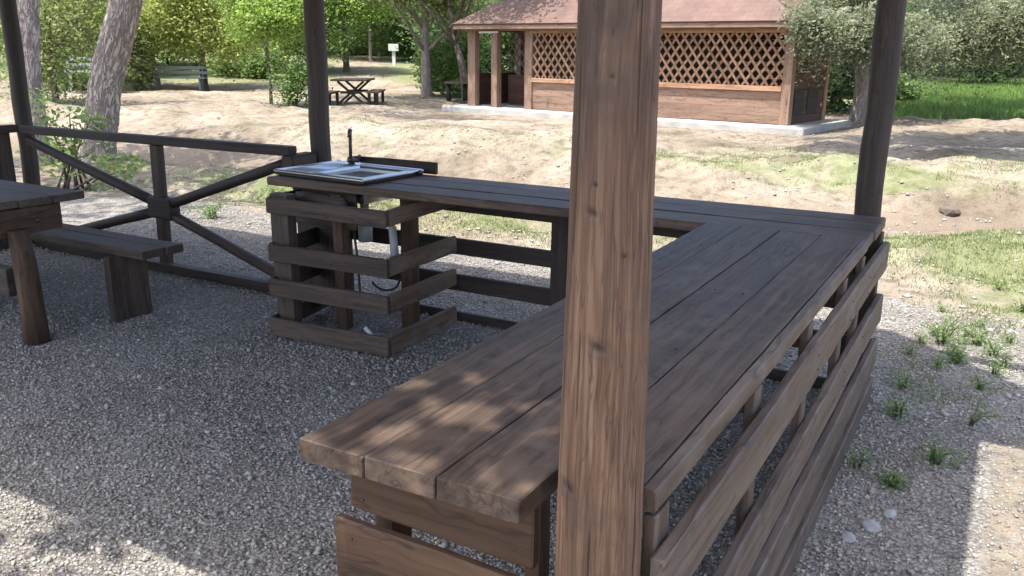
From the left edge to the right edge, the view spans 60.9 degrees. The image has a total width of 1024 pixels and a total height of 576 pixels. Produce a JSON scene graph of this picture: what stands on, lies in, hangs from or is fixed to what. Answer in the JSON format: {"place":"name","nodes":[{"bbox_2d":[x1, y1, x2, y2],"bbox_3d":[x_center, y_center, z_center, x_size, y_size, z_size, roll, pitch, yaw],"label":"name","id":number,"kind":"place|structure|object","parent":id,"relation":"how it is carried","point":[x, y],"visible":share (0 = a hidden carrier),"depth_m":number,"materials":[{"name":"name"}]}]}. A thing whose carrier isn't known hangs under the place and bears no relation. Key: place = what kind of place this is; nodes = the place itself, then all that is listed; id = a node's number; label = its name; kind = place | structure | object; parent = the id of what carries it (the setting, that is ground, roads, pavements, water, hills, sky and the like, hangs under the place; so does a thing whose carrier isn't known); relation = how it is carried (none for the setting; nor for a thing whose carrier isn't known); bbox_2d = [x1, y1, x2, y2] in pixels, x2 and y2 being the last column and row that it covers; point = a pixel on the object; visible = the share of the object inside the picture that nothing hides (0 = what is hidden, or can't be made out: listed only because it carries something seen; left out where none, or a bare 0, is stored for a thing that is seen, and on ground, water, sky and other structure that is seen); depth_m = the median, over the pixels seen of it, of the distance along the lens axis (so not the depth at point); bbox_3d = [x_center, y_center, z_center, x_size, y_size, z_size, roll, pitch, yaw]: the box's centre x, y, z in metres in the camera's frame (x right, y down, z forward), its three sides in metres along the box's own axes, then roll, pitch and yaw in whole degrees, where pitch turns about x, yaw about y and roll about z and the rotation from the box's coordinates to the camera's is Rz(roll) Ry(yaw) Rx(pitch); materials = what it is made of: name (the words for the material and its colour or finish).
{"place":"outdoors","nodes":[
{"label":"outdoors","id":0,"kind":"place"},
{"bbox_2d":[0,38,1023,575],"bbox_3d":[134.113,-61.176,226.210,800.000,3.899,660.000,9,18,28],"label":"ground","id":1,"kind":"structure","parent":0,"point":[180,108],"depth_m":5.41,"materials":[{"name":"beige soil"}]},
{"bbox_2d":[0,124,32,250],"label":"side railing","id":2,"kind":"object","parent":1,"relation":"on","point":[7,170],"visible":0.52,"depth_m":6.89,"materials":[{"name":"brown wood"}]},
{"bbox_2d":[16,0,51,165],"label":"leaning tree","id":3,"kind":"object","parent":1,"relation":"on","point":[28,15],"visible":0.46,"depth_m":11.10,"materials":[{"name":"grey plant"}]},
{"bbox_2d":[0,180,84,345],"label":"picnic table","id":4,"kind":"object","parent":1,"relation":"on","point":[26,209],"visible":0.99,"depth_m":4.75,"materials":[{"name":"brown wood"}]},
{"bbox_2d":[66,57,91,90],"bbox_3d":[-14.148,-6.966,28.750,1.200,1.251,0.413,1,15,0],"label":"pale bench","id":5,"kind":"object","parent":1,"relation":"on","point":[76,65],"visible":0.17,"depth_m":28.77,"materials":[{"name":"grey paint"}]},
{"bbox_2d":[0,0,165,83],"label":"broadleaf tree","id":6,"kind":"object","parent":1,"relation":"on","point":[2,64],"depth_m":34.66,"materials":[{"name":"green plant"}]},
{"bbox_2d":[0,0,165,104],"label":"broadleaf tree","id":7,"kind":"object","parent":1,"relation":"on","point":[49,23],"visible":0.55,"depth_m":22.99,"materials":[{"name":"green plant"}]},
{"bbox_2d":[19,81,148,190],"bbox_3d":[-4.821,-1.640,9.630,1.771,1.241,1.058,5,16,15],"label":"leafy bush","id":8,"kind":"object","parent":1,"relation":"on","point":[72,150],"visible":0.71,"depth_m":9.74,"materials":[{"name":"green plant"}]},
{"bbox_2d":[40,36,132,92],"bbox_3d":[-15.028,-7.809,30.092,4.763,2.110,2.205,9,18,28],"label":"dark bush","id":9,"kind":"object","parent":1,"relation":"on","point":[83,78],"visible":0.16,"depth_m":29.97,"materials":[{"name":"green plant"}]},
{"bbox_2d":[30,223,182,322],"bbox_3d":[-3.018,-0.160,5.671,2.211,0.472,0.361,9,18,28],"label":"bench","id":10,"kind":"object","parent":1,"relation":"on","point":[127,279],"visible":0.76,"depth_m":5.23,"materials":[{"name":"brown wood"}]},
{"bbox_2d":[78,0,142,164],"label":"leaning tree","id":11,"kind":"object","parent":1,"relation":"on","point":[111,55],"visible":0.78,"depth_m":10.86,"materials":[{"name":"grey plant"}]},
{"bbox_2d":[40,0,187,57],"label":"broadleaf tree","id":12,"kind":"object","parent":1,"relation":"on","point":[141,25],"visible":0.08,"depth_m":30.92,"materials":[{"name":"green plant"}]},
{"bbox_2d":[124,21,168,90],"bbox_3d":[-13.151,-8.339,30.917,1.793,2.697,1.497,9,18,28],"label":"dark bush","id":13,"kind":"object","parent":1,"relation":"on","point":[144,71],"visible":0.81,"depth_m":30.93,"materials":[{"name":"green plant"}]},
{"bbox_2d":[135,0,222,74],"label":"broadleaf tree","id":14,"kind":"object","parent":1,"relation":"on","point":[160,61],"visible":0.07,"depth_m":37.38,"materials":[{"name":"green plant"}]},
{"bbox_2d":[153,65,207,89],"bbox_3d":[-12.159,-7.681,31.776,1.999,0.850,0.488,1,15,0],"label":"grey park bench","id":15,"kind":"object","parent":1,"relation":"on","point":[200,81],"visible":0.93,"depth_m":31.84,"materials":[{"name":"paint"}]},
{"bbox_2d":[162,0,228,64],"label":"broadleaf tree","id":16,"kind":"object","parent":1,"relation":"on","point":[167,61],"depth_m":42.50,"materials":[{"name":"green plant"}]},
{"bbox_2d":[100,0,295,90],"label":"broadleaf tree","id":17,"kind":"object","parent":1,"relation":"on","point":[195,17],"visible":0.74,"depth_m":30.71,"materials":[{"name":"green plant"}]},
{"bbox_2d":[187,198,231,218],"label":"weed plant","id":18,"kind":"object","parent":1,"relation":"on","point":[214,211],"visible":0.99,"depth_m":8.29,"materials":[{"name":"green plant"}]},
{"bbox_2d":[163,1,258,67],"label":"broadleaf tree","id":19,"kind":"object","parent":1,"relation":"on","point":[204,52],"visible":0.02,"depth_m":41.11,"materials":[{"name":"green plant"}]},
{"bbox_2d":[192,41,284,78],"bbox_3d":[-11.271,-9.660,36.551,4.246,1.708,2.677,9,18,28],"label":"dark bush","id":20,"kind":"object","parent":1,"relation":"on","point":[260,66],"visible":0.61,"depth_m":36.21,"materials":[{"name":"green plant"}]},
{"bbox_2d":[205,0,333,103],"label":"sapling","id":21,"kind":"object","parent":1,"relation":"on","point":[252,18],"visible":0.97,"depth_m":22.75,"materials":[{"name":"green plant"}]},
{"bbox_2d":[259,185,288,196],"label":"weed plant","id":22,"kind":"object","parent":1,"relation":"on","point":[272,189],"visible":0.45,"depth_m":9.43,"materials":[{"name":"green plant"}]},
{"bbox_2d":[228,1,339,68],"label":"broadleaf tree","id":23,"kind":"object","parent":1,"relation":"on","point":[287,53],"visible":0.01,"depth_m":41.00,"materials":[{"name":"green plant"}]},
{"bbox_2d":[256,47,332,106],"bbox_3d":[-5.667,-5.604,22.957,1.897,1.700,2.035,9,18,28],"label":"dark bush","id":24,"kind":"object","parent":1,"relation":"on","point":[296,84],"visible":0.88,"depth_m":22.73,"materials":[{"name":"green plant"}]},
{"bbox_2d":[260,0,360,68],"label":"broadleaf tree","id":25,"kind":"object","parent":1,"relation":"on","point":[329,26],"visible":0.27,"depth_m":37.98,"materials":[{"name":"green plant"}]},
{"bbox_2d":[329,90,339,104],"bbox_3d":[-5.251,-5.471,25.062,0.343,0.366,1.500,1,15,0],"label":"bench","id":26,"kind":"object","parent":1,"relation":"on","point":[336,92],"visible":0.4,"depth_m":25.40,"materials":[{"name":"brown wood"}]},
{"bbox_2d":[330,78,374,105],"bbox_3d":[-4.549,-5.636,25.014,1.023,0.748,1.502,1,15,0],"label":"picnic table","id":27,"kind":"object","parent":1,"relation":"on","point":[353,91],"visible":0.94,"depth_m":24.47,"materials":[{"name":"brown wood"}]},
{"bbox_2d":[299,0,406,72],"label":"broadleaf tree","id":28,"kind":"object","parent":1,"relation":"on","point":[357,6],"visible":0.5,"depth_m":38.20,"materials":[{"name":"green plant"}]},
{"bbox_2d":[326,13,401,58],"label":"broadleaf tree","id":29,"kind":"object","parent":1,"relation":"on","point":[364,44],"visible":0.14,"depth_m":47.15,"materials":[{"name":"green plant"}]},
{"bbox_2d":[366,89,385,104],"bbox_3d":[-3.910,-5.505,25.049,0.344,0.367,1.500,1,15,0],"label":"bench","id":30,"kind":"object","parent":1,"relation":"on","point":[376,95],"visible":0.99,"depth_m":24.52,"materials":[{"name":"brown wood"}]},
{"bbox_2d":[339,10,413,55],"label":"broadleaf tree","id":31,"kind":"object","parent":1,"relation":"on","point":[375,38],"visible":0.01,"depth_m":49.97,"materials":[{"name":"green plant"}]},
{"bbox_2d":[348,2,420,60],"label":"birch tree","id":32,"kind":"object","parent":1,"relation":"on","point":[370,38],"visible":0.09,"depth_m":45.32,"materials":[{"name":"green plant"}]},
{"bbox_2d":[388,44,397,64],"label":"white sign","id":33,"kind":"object","parent":1,"relation":"on","point":[392,48],"visible":0.91,"depth_m":43.33,"materials":[{"name":"paint"}]},
{"bbox_2d":[365,7,430,60],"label":"broadleaf tree","id":34,"kind":"object","parent":1,"relation":"on","point":[408,47],"visible":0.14,"depth_m":46.76,"materials":[{"name":"green plant"}]},
{"bbox_2d":[347,0,495,96],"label":"broadleaf tree","id":35,"kind":"object","parent":1,"relation":"on","point":[426,48],"visible":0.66,"depth_m":28.13,"materials":[{"name":"green plant"}]},
{"bbox_2d":[364,0,486,99],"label":"broadleaf tree","id":36,"kind":"object","parent":1,"relation":"on","point":[454,39],"visible":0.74,"depth_m":26.64,"materials":[{"name":"green plant"}]},
{"bbox_2d":[409,51,449,90],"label":"dark bush","id":37,"kind":"object","parent":1,"relation":"on","point":[417,79],"visible":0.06,"depth_m":32.32,"materials":[{"name":"green plant"}]},
{"bbox_2d":[412,21,490,97],"bbox_3d":[-1.948,-7.639,28.998,3.355,2.661,2.238,9,18,28],"label":"dark bush","id":38,"kind":"object","parent":1,"relation":"on","point":[444,66],"visible":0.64,"depth_m":28.81,"materials":[{"name":"green plant"}]},
{"bbox_2d":[0,0,906,575],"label":"picnic shelter","id":39,"kind":"object","parent":1,"relation":"on","point":[606,336],"visible":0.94,"depth_m":1.36,"materials":[{"name":"brown wood"}]},
{"bbox_2d":[18,125,316,291],"bbox_3d":[-2.496,-0.609,6.290,3.101,0.992,0.244,9,18,28],"label":"crossed railing","id":40,"kind":"object","parent":39,"relation":"attached to","point":[163,208],"visible":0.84,"depth_m":6.14,"materials":[{"name":"brown wood"}]},
{"bbox_2d":[395,0,512,69],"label":"broadleaf tree","id":41,"kind":"object","parent":1,"relation":"on","point":[440,32],"visible":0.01,"depth_m":35.80,"materials":[{"name":"green plant"}]},
{"bbox_2d":[444,81,467,100],"bbox_3d":[-1.633,-5.848,25.881,0.720,0.545,0.606,1,15,0],"label":"shaded table","id":42,"kind":"object","parent":1,"relation":"on","point":[448,90],"visible":0.84,"depth_m":25.81,"materials":[{"name":"brown wood"}]},
{"bbox_2d":[0,0,912,55],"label":"wood","id":43,"kind":"object","parent":1,"relation":"on","point":[365,50],"depth_m":51.16,"materials":[{"name":"green plant"}]},
{"bbox_2d":[392,0,537,89],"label":"broadleaf tree","id":44,"kind":"object","parent":1,"relation":"on","point":[505,57],"visible":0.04,"depth_m":31.34,"materials":[{"name":"green plant"}]},
{"bbox_2d":[26,212,1021,574],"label":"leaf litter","id":45,"kind":"object","parent":1,"relation":"on","point":[552,554],"visible":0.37,"depth_m":3.94,"materials":[{"name":"brown plant"}]},
{"bbox_2d":[40,116,1023,415],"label":"grass","id":46,"kind":"structure","parent":1,"relation":"on","point":[938,238],"depth_m":7.31,"materials":[{"name":"green plant"}]},
{"bbox_2d":[84,112,1023,342],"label":"pebbles","id":47,"kind":"object","parent":1,"relation":"on","point":[907,295],"visible":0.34,"depth_m":9.88,"materials":[{"name":"stone"}]},
{"bbox_2d":[266,156,885,388],"bbox_3d":[0.072,-0.062,4.508,3.294,0.962,0.899,9,18,28],"label":"kitchen counter","id":48,"kind":"object","parent":1,"relation":"on","point":[318,264],"visible":0.74,"depth_m":4.73,"materials":[{"name":"brown wood"}]},
{"bbox_2d":[273,128,423,334],"bbox_3d":[-0.928,-0.363,5.103,0.852,1.064,0.653,10,18,32],"label":"sink","id":49,"kind":"object","parent":48,"relation":"in","point":[328,171],"visible":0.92,"depth_m":5.04,"materials":[{"name":"silver metal"}]},
{"bbox_2d":[299,223,889,575],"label":"serving counter","id":50,"kind":"object","parent":1,"relation":"on","point":[462,449],"visible":0.9,"depth_m":1.99,"materials":[{"name":"brown wood"}]},
{"bbox_2d":[442,0,851,135],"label":"wooden hut","id":51,"kind":"object","parent":1,"relation":"on","point":[532,85],"visible":0.63,"depth_m":20.43,"materials":[{"name":"wood"}]},
{"bbox_2d":[532,29,786,32],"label":"beam","id":52,"kind":"structure","parent":51,"relation":"in","point":[765,30],"depth_m":19.56,"materials":[{"name":"brown wood"}]},
{"bbox_2d":[825,47,869,114],"bbox_3d":[9.086,-5.917,24.094,2.669,2.365,2.227,0,15,-1],"label":"dark bush","id":53,"kind":"object","parent":1,"relation":"on","point":[833,103],"visible":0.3,"depth_m":23.87,"materials":[{"name":"green plant"}]},
{"bbox_2d":[841,531,855,543],"bbox_3d":[1.145,0.849,2.964,0.050,0.021,0.070,0,16,14],"label":"stone","id":54,"kind":"object","parent":1,"relation":"on","point":[848,537],"visible":1,"depth_m":2.95,"materials":[{"name":"grey stone"}]},
{"bbox_2d":[774,0,949,95],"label":"broadleaf tree","id":55,"kind":"object","parent":1,"relation":"on","point":[907,11],"visible":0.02,"depth_m":31.13,"materials":[{"name":"green plant"}]},
{"bbox_2d":[843,440,885,470],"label":"weed plant","id":56,"kind":"object","parent":1,"relation":"on","point":[852,459],"visible":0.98,"depth_m":3.46,"materials":[{"name":"green plant"}]},
{"bbox_2d":[861,518,881,532],"bbox_3d":[1.254,0.831,3.036,0.067,0.026,0.085,2,18,4],"label":"stone","id":57,"kind":"object","parent":1,"relation":"on","point":[869,525],"visible":1,"depth_m":3.02,"materials":[{"name":"grey stone"}]},
{"bbox_2d":[771,0,983,122],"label":"willow tree","id":58,"kind":"object","parent":1,"relation":"on","point":[854,22],"visible":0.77,"depth_m":18.63,"materials":[{"name":"green plant"}]},
{"bbox_2d":[882,508,896,518],"bbox_3d":[1.353,0.808,3.117,0.047,0.019,0.064,16,27,36],"label":"stone","id":59,"kind":"object","parent":1,"relation":"on","point":[888,513],"visible":1,"depth_m":3.11,"materials":[{"name":"grey stone"}]},
{"bbox_2d":[872,464,915,494],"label":"weed plant","id":60,"kind":"object","parent":1,"relation":"on","point":[892,481],"visible":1,"depth_m":3.31,"materials":[{"name":"green plant"}]},
{"bbox_2d":[853,71,935,102],"bbox_3d":[11.900,-6.353,27.142,2.679,1.320,2.282,9,18,28],"label":"dark bush","id":61,"kind":"object","parent":1,"relation":"on","point":[913,93],"visible":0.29,"depth_m":26.56,"materials":[{"name":"green plant"}]},
{"bbox_2d":[876,389,919,421],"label":"weed","id":62,"kind":"object","parent":1,"relation":"on","point":[896,409],"visible":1,"depth_m":3.94,"materials":[{"name":"green plant"}]},
{"bbox_2d":[885,369,918,390],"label":"weed","id":63,"kind":"object","parent":1,"relation":"on","point":[904,383],"visible":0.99,"depth_m":4.29,"materials":[{"name":"green plant"}]},
{"bbox_2d":[898,343,917,355],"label":"weed","id":64,"kind":"object","parent":1,"relation":"on","point":[910,351],"visible":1,"depth_m":4.77,"materials":[{"name":"green plant"}]},
{"bbox_2d":[911,330,934,344],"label":"weed","id":65,"kind":"object","parent":1,"relation":"on","point":[920,339],"visible":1,"depth_m":4.95,"materials":[{"name":"green plant"}]},
{"bbox_2d":[926,322,943,335],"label":"weed","id":66,"kind":"object","parent":1,"relation":"on","point":[932,329],"visible":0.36,"depth_m":5.09,"materials":[{"name":"green plant"}]},
{"bbox_2d":[912,435,966,468],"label":"weed","id":67,"kind":"object","parent":1,"relation":"on","point":[932,454],"visible":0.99,"depth_m":3.48,"materials":[{"name":"green plant"}]},
{"bbox_2d":[930,354,953,370],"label":"weed","id":68,"kind":"object","parent":1,"relation":"on","point":[939,362],"visible":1,"depth_m":4.55,"materials":[{"name":"green plant"}]},
{"bbox_2d":[933,303,952,312],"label":"weed","id":69,"kind":"object","parent":1,"relation":"on","point":[946,306],"visible":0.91,"depth_m":5.56,"materials":[{"name":"green plant"}]},
{"bbox_2d":[915,309,984,343],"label":"weed plant","id":70,"kind":"object","parent":1,"relation":"on","point":[944,339],"visible":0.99,"depth_m":4.91,"materials":[{"name":"green plant"}]},
{"bbox_2d":[939,205,961,216],"bbox_3d":[4.705,-0.820,9.345,0.228,0.135,0.169,9,18,28],"label":"rock","id":71,"kind":"object","parent":1,"relation":"on","point":[952,210],"visible":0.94,"depth_m":9.29,"materials":[{"name":"brown stone"}]},
{"bbox_2d":[908,0,993,74],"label":"broadleaf tree","id":72,"kind":"object","parent":1,"relation":"on","point":[935,59],"depth_m":40.72,"materials":[{"name":"green plant"}]},
{"bbox_2d":[943,336,970,354],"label":"weed","id":73,"kind":"object","parent":1,"relation":"on","point":[954,345],"visible":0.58,"depth_m":4.78,"materials":[{"name":"green plant"}]},
{"bbox_2d":[937,342,977,365],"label":"weed plant","id":74,"kind":"object","parent":1,"relation":"on","point":[957,356],"visible":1,"depth_m":4.64,"materials":[{"name":"green plant"}]},
{"bbox_2d":[894,77,1023,119],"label":"bank grass","id":75,"kind":"structure","parent":1,"relation":"on","point":[1012,98],"depth_m":26.41,"materials":[{"name":"green plant"}]},
{"bbox_2d":[902,0,1023,107],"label":"willow tree","id":76,"kind":"object","parent":1,"relation":"on","point":[1003,24],"visible":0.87,"depth_m":21.35,"materials":[{"name":"green plant"}]},
{"bbox_2d":[958,328,973,337],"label":"weed","id":77,"kind":"object","parent":1,"relation":"on","point":[966,333],"visible":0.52,"depth_m":5.07,"materials":[{"name":"green plant"}]},
{"bbox_2d":[958,321,997,347],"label":"weed","id":78,"kind":"object","parent":1,"relation":"on","point":[975,339],"visible":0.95,"depth_m":4.92,"materials":[{"name":"green plant"}]},
{"bbox_2d":[972,319,989,328],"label":"weed","id":79,"kind":"object","parent":1,"relation":"on","point":[980,324],"visible":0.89,"depth_m":5.24,"materials":[{"name":"green plant"}]},
{"bbox_2d":[965,376,997,391],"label":"weed","id":80,"kind":"object","parent":1,"relation":"on","point":[979,385],"visible":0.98,"depth_m":4.27,"materials":[{"name":"green plant"}]},
{"bbox_2d":[942,37,1023,84],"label":"dark bush","id":81,"kind":"object","parent":1,"relation":"on","point":[1000,76],"visible":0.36,"depth_m":36.49,"materials":[{"name":"green plant"}]},
{"bbox_2d":[962,387,1004,426],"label":"weed plant","id":82,"kind":"object","parent":1,"relation":"on","point":[972,422],"visible":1,"depth_m":3.85,"materials":[{"name":"green plant"}]},
{"bbox_2d":[973,336,1015,356],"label":"weed","id":83,"kind":"object","parent":1,"relation":"on","point":[992,350],"visible":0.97,"depth_m":4.74,"materials":[{"name":"green plant"}]},
{"bbox_2d":[980,359,1012,377],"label":"weed","id":84,"kind":"object","parent":1,"relation":"on","point":[995,369],"visible":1,"depth_m":4.47,"materials":[{"name":"green plant"}]},
{"bbox_2d":[991,280,1008,290],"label":"weed","id":85,"kind":"object","parent":1,"relation":"on","point":[999,286],"visible":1,"depth_m":6.08,"materials":[{"name":"green plant"}]},
{"bbox_2d":[988,351,1017,367],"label":"weed","id":86,"kind":"object","parent":1,"relation":"on","point":[1005,362],"visible":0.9,"depth_m":4.59,"materials":[{"name":"green plant"}]},
{"bbox_2d":[997,331,1020,343],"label":"weed","id":87,"kind":"object","parent":1,"relation":"on","point":[1006,338],"visible":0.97,"depth_m":4.96,"materials":[{"name":"green plant"}]},
{"bbox_2d":[1008,296,1023,312],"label":"weed","id":88,"kind":"object","parent":1,"relation":"on","point":[1021,306],"visible":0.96,"depth_m":5.60,"materials":[{"name":"green plant"}]},
{"bbox_2d":[0,204,1023,575],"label":"gravel","id":89,"kind":"structure","parent":0,"point":[250,562],"depth_m":3.85,"materials":[{"name":"grey gravel"}]}
]}

